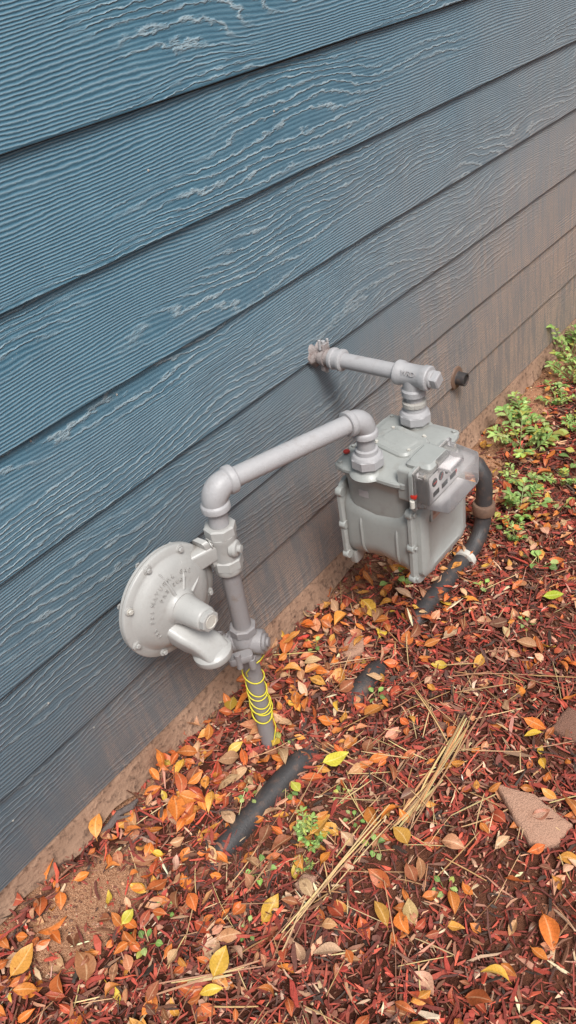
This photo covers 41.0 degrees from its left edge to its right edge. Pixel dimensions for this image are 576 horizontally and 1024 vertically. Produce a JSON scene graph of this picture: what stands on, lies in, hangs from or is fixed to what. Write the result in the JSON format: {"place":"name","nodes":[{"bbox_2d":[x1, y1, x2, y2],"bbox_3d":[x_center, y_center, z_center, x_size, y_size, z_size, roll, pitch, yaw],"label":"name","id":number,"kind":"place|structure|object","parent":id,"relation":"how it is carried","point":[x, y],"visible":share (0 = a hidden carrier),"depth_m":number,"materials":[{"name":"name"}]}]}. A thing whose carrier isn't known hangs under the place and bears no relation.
{"place":"outdoors","nodes":[
{"label":"outdoors","id":0,"kind":"place"},
{"bbox_2d":[0,339,575,1023],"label":"ground","id":1,"kind":"structure","parent":0,"point":[86,907],"depth_m":1.39,"materials":[{"name":"soil"}]},
{"bbox_2d":[100,798,137,833],"bbox_3d":[-0.317,0.579,1.460,0.091,0.018,0.029,-34,42,-28],"label":"twig","id":2,"kind":"object","parent":1,"relation":"on","point":[116,816],"visible":0.99,"depth_m":1.46,"materials":[{"name":"grey wood"}]},
{"bbox_2d":[157,902,173,919],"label":"seedling","id":3,"kind":"object","parent":1,"relation":"on","point":[171,915],"visible":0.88,"depth_m":1.35,"materials":[{"name":"green plant"}]},
{"bbox_2d":[239,915,253,941],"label":"seedling","id":4,"kind":"object","parent":1,"relation":"on","point":[249,919],"visible":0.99,"depth_m":1.31,"materials":[{"name":"green plant"}]},
{"bbox_2d":[238,788,256,802],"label":"seedling","id":5,"kind":"object","parent":1,"relation":"on","point":[242,799],"visible":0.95,"depth_m":1.50,"materials":[{"name":"green plant"}]},
{"bbox_2d":[8,590,563,984],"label":"yellow leaves","id":6,"kind":"object","parent":1,"relation":"on","point":[21,961],"visible":1,"depth_m":1.28,"materials":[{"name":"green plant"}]},
{"bbox_2d":[0,341,575,1023],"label":"mulch chips","id":7,"kind":"object","parent":1,"relation":"on","point":[300,993],"visible":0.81,"depth_m":1.43,"materials":[{"name":"brown wood"}]},
{"bbox_2d":[129,928,162,958],"bbox_3d":[-0.242,0.735,1.318,0.048,0.035,0.059,-24,39,-18],"label":"seedling","id":8,"kind":"object","parent":7,"relation":"on","point":[143,951],"visible":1,"depth_m":1.31,"materials":[{"name":"green plant"}]},
{"bbox_2d":[243,854,276,885],"bbox_3d":[-0.046,0.653,1.399,0.063,0.027,0.044,-34,43,-29],"label":"seedling","id":9,"kind":"object","parent":7,"relation":"on","point":[261,858],"visible":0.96,"depth_m":1.39,"materials":[{"name":"green plant"}]},
{"bbox_2d":[275,732,293,754],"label":"seedling","id":10,"kind":"object","parent":7,"relation":"on","point":[278,734],"visible":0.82,"depth_m":1.59,"materials":[{"name":"green plant"}]},
{"bbox_2d":[294,874,316,895],"bbox_3d":[0.033,0.661,1.367,0.033,0.021,0.038,20,46,34],"label":"flat stone","id":11,"kind":"object","parent":7,"relation":"on","point":[312,878],"visible":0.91,"depth_m":1.36,"materials":[{"name":"stone"}]},
{"bbox_2d":[306,636,319,650],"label":"seedling","id":12,"kind":"object","parent":7,"relation":"on","point":[317,638],"visible":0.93,"depth_m":1.76,"materials":[{"name":"green plant"}]},
{"bbox_2d":[0,347,575,1023],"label":"fallen leaves","id":13,"kind":"object","parent":1,"relation":"on","point":[182,801],"visible":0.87,"depth_m":1.44,"materials":[{"name":"orange plant"}]},
{"bbox_2d":[0,318,575,924],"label":"foundation","id":14,"kind":"object","parent":1,"relation":"on","point":[72,836],"visible":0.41,"depth_m":1.60,"materials":[{"name":"concrete"}]},
{"bbox_2d":[0,0,575,891],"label":"lap siding","id":15,"kind":"object","parent":14,"relation":"on","point":[214,272],"visible":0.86,"depth_m":1.35,"materials":[{"name":"blue wood"}]},
{"bbox_2d":[12,41,572,821],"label":"house wall","id":16,"kind":"structure","parent":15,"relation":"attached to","point":[116,393],"depth_m":1.30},
{"bbox_2d":[451,366,468,389],"bbox_3d":[0.475,-0.367,2.121,0.035,0.068,0.068,20,46,34],"label":"wall drain stub","id":17,"kind":"object","parent":15,"relation":"attached to","point":[459,376],"depth_m":2.11,"materials":[{"name":"plastic"}]},
{"bbox_3d":[0.375,-1.595,1.575,0.188,2.998,12.000,20,46,34],"label":"sheathing","id":18,"kind":"object","parent":14,"relation":"on","visible":0},
{"bbox_2d":[307,338,442,403],"bbox_3d":[0.163,-0.280,1.518,0.305,0.099,0.059,20,46,34],"label":"gas outlet pipe","id":19,"kind":"object","parent":18,"relation":"attached to","point":[416,381],"visible":0.99,"depth_m":1.48,"materials":[{"name":"grey metal"}]},
{"bbox_2d":[0,373,575,1023],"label":"mulch crumbs","id":20,"kind":"object","parent":1,"relation":"on","point":[358,813],"visible":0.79,"depth_m":1.40,"materials":[{"name":"brown wood"}]},
{"bbox_2d":[200,409,377,748],"bbox_3d":[0.051,0.209,1.507,0.398,0.818,0.085,-27,40,-22],"label":"gas pipe riser","id":21,"kind":"object","parent":1,"relation":"on","point":[250,641],"visible":0.96,"depth_m":1.33,"materials":[{"name":"grey paint"}]},
{"bbox_2d":[117,516,243,669],"bbox_3d":[-0.160,0.145,1.273,0.142,0.209,0.245,20,46,34],"label":"gas regulator","id":22,"kind":"object","parent":21,"relation":"attached to","point":[164,608],"visible":0.98,"depth_m":1.24,"materials":[{"name":"grey paint"}]},
{"bbox_2d":[335,397,478,582],"bbox_3d":[0.250,-0.034,1.513,0.263,0.317,0.241,20,46,34],"label":"gas meter","id":23,"kind":"object","parent":21,"relation":"attached to","point":[403,488],"visible":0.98,"depth_m":1.46,"materials":[{"name":"grey paint"}]},
{"bbox_2d":[433,487,438,496],"bbox_3d":[0.264,-0.035,1.369,0.001,0.010,0.020,20,46,34],"label":"counter window","id":24,"kind":"structure","parent":23,"relation":"in","point":[436,492],"depth_m":1.37,"materials":[{"name":"glass"}]},
{"bbox_2d":[450,470,455,479],"bbox_3d":[0.300,-0.067,1.403,0.001,0.010,0.020,20,46,34],"label":"counter window","id":25,"kind":"structure","parent":23,"relation":"in","point":[453,474],"depth_m":1.40,"materials":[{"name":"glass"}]},
{"bbox_2d":[282,786,297,799],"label":"seedling","id":26,"kind":"object","parent":1,"relation":"on","point":[289,796],"visible":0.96,"depth_m":1.50,"materials":[{"name":"green plant"}]},
{"bbox_2d":[27,463,575,1023],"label":"dry straw","id":27,"kind":"object","parent":1,"relation":"on","point":[425,789],"visible":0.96,"depth_m":1.44,"materials":[{"name":"beige plant"}]},
{"bbox_2d":[293,854,314,871],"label":"weed clump","id":28,"kind":"object","parent":1,"relation":"on","point":[306,867],"visible":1,"depth_m":1.39,"materials":[{"name":"green plant"}]},
{"bbox_2d":[292,805,329,852],"bbox_3d":[0.038,0.597,1.439,0.082,0.054,0.070,20,46,34],"label":"weed clump","id":29,"kind":"object","parent":1,"relation":"on","point":[304,824],"visible":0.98,"depth_m":1.44,"materials":[{"name":"green plant"}]},
{"bbox_2d":[184,575,452,889],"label":"mulch chips","id":30,"kind":"object","parent":1,"relation":"on","point":[209,838],"visible":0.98,"depth_m":1.56,"materials":[{"name":"brown wood"}]},
{"bbox_2d":[333,785,351,803],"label":"seedling","id":31,"kind":"object","parent":1,"relation":"on","point":[337,788],"visible":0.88,"depth_m":1.50,"materials":[{"name":"green plant"}]},
{"bbox_2d":[205,457,494,869],"bbox_3d":[0.081,0.268,1.720,0.260,0.324,1.189,20,46,34],"label":"drain pipe","id":32,"kind":"object","parent":1,"relation":"on","point":[281,778],"visible":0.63,"depth_m":1.70,"materials":[{"name":"plastic"}]},
{"bbox_2d":[341,635,364,659],"bbox_3d":[0.151,0.311,1.774,0.054,0.021,0.077,20,46,34],"label":"flat stone","id":33,"kind":"object","parent":1,"relation":"on","point":[359,646],"visible":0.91,"depth_m":1.76,"materials":[{"name":"stone"}]},
{"bbox_2d":[343,810,364,827],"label":"seedling","id":34,"kind":"object","parent":1,"relation":"on","point":[354,813],"visible":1,"depth_m":1.45,"materials":[{"name":"green plant"}]},
{"bbox_2d":[362,833,384,859],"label":"seedling","id":35,"kind":"object","parent":1,"relation":"on","point":[380,840],"visible":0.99,"depth_m":1.40,"materials":[{"name":"green plant"}]},
{"bbox_2d":[368,687,384,702],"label":"seedling","id":36,"kind":"object","parent":1,"relation":"on","point":[371,689],"visible":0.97,"depth_m":1.68,"materials":[{"name":"green plant"}]},
{"bbox_2d":[380,567,411,585],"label":"seedling","id":37,"kind":"object","parent":1,"relation":"on","point":[400,578],"visible":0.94,"depth_m":1.90,"materials":[{"name":"green plant"}]},
{"bbox_2d":[432,721,445,729],"bbox_3d":[0.313,0.442,1.593,0.025,0.015,0.018,13,42,28],"label":"flat stone","id":38,"kind":"object","parent":1,"relation":"on","point":[442,725],"visible":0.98,"depth_m":1.59,"materials":[{"name":"stone"}]},
{"bbox_2d":[432,876,457,897],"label":"seedling","id":39,"kind":"object","parent":1,"relation":"on","point":[440,893],"visible":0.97,"depth_m":1.33,"materials":[{"name":"green plant"}]},
{"bbox_2d":[473,579,493,591],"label":"seedling","id":40,"kind":"object","parent":1,"relation":"on","point":[484,589],"visible":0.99,"depth_m":1.89,"materials":[{"name":"green plant"}]},
{"bbox_2d":[493,512,502,528],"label":"weed plant","id":41,"kind":"object","parent":1,"relation":"on","point":[499,518],"visible":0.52,"depth_m":2.08,"materials":[{"name":"green plant"}]},
{"bbox_2d":[502,515,528,541],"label":"weed plant","id":42,"kind":"object","parent":1,"relation":"on","point":[508,535],"visible":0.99,"depth_m":2.04,"materials":[{"name":"green plant"}]},
{"bbox_2d":[498,462,542,490],"bbox_3d":[0.668,-0.093,2.193,0.139,0.055,0.098,20,46,34],"label":"weed plant","id":43,"kind":"object","parent":1,"relation":"on","point":[529,474],"visible":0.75,"depth_m":2.21,"materials":[{"name":"green plant"}]},
{"bbox_2d":[486,404,559,457],"bbox_3d":[0.683,-0.229,2.272,0.206,0.137,0.226,20,46,34],"label":"weed plant","id":44,"kind":"object","parent":1,"relation":"on","point":[537,436],"visible":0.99,"depth_m":2.28,"materials":[{"name":"green plant"}]},
{"bbox_2d":[501,477,547,520],"bbox_3d":[0.638,-0.031,2.092,0.115,0.091,0.173,-2,37,11],"label":"weed plant","id":45,"kind":"object","parent":1,"relation":"on","point":[510,497],"visible":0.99,"depth_m":2.09,"materials":[{"name":"green plant"}]},
{"bbox_2d":[507,391,544,423],"bbox_3d":[0.722,-0.316,2.395,0.122,0.082,0.137,-16,37,-8],"label":"weed plant","id":46,"kind":"object","parent":1,"relation":"on","point":[523,406],"visible":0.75,"depth_m":2.41,"materials":[{"name":"green plant"}]},
{"bbox_2d":[518,616,535,630],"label":"seedling","id":47,"kind":"object","parent":1,"relation":"on","point":[527,619],"visible":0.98,"depth_m":1.78,"materials":[{"name":"green plant"}]},
{"bbox_2d":[493,782,572,849],"bbox_3d":[0.431,0.553,1.406,0.083,0.041,0.152,-33,42,-28],"label":"flat stone","id":48,"kind":"object","parent":1,"relation":"on","point":[521,806],"visible":0.94,"depth_m":1.38,"materials":[{"name":"stone"}]},
{"bbox_2d":[521,550,558,569],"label":"weed plant","id":49,"kind":"object","parent":1,"relation":"on","point":[553,562],"visible":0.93,"depth_m":1.92,"materials":[{"name":"green plant"}]},
{"bbox_2d":[522,419,568,437],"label":"weed plant","id":50,"kind":"object","parent":1,"relation":"on","point":[561,432],"visible":0.56,"depth_m":2.32,"materials":[{"name":"green plant"}]},
{"bbox_2d":[535,380,575,404],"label":"weed plant","id":51,"kind":"object","parent":1,"relation":"on","point":[556,400],"visible":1,"depth_m":2.47,"materials":[{"name":"green plant"}]},
{"bbox_2d":[539,467,575,485],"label":"weed plant","id":52,"kind":"object","parent":1,"relation":"on","point":[568,480],"visible":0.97,"depth_m":2.17,"materials":[{"name":"green plant"}]},
{"bbox_2d":[544,497,574,510],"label":"weed plant","id":53,"kind":"object","parent":1,"relation":"on","point":[549,499],"visible":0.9,"depth_m":2.09,"materials":[{"name":"green plant"}]},
{"bbox_2d":[545,358,575,387],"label":"weed plant","id":54,"kind":"object","parent":1,"relation":"on","point":[559,384],"visible":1,"depth_m":2.55,"materials":[{"name":"green plant"}]},
{"bbox_2d":[546,324,575,365],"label":"weed plant","id":55,"kind":"object","parent":1,"relation":"on","point":[560,339],"visible":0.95,"depth_m":2.62,"materials":[{"name":"green plant"}]},
{"bbox_2d":[550,707,575,746],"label":"flat stone","id":56,"kind":"object","parent":1,"relation":"on","point":[565,721],"visible":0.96,"depth_m":1.54,"materials":[{"name":"stone"}]},
{"bbox_2d":[559,447,575,467],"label":"weed plant","id":57,"kind":"object","parent":1,"relation":"on","point":[570,449],"visible":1,"depth_m":2.25,"materials":[{"name":"green plant"}]},
{"bbox_2d":[561,411,575,431],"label":"weed plant","id":58,"kind":"object","parent":1,"relation":"on","point":[569,420],"visible":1,"depth_m":2.37,"materials":[{"name":"green plant"}]}
]}

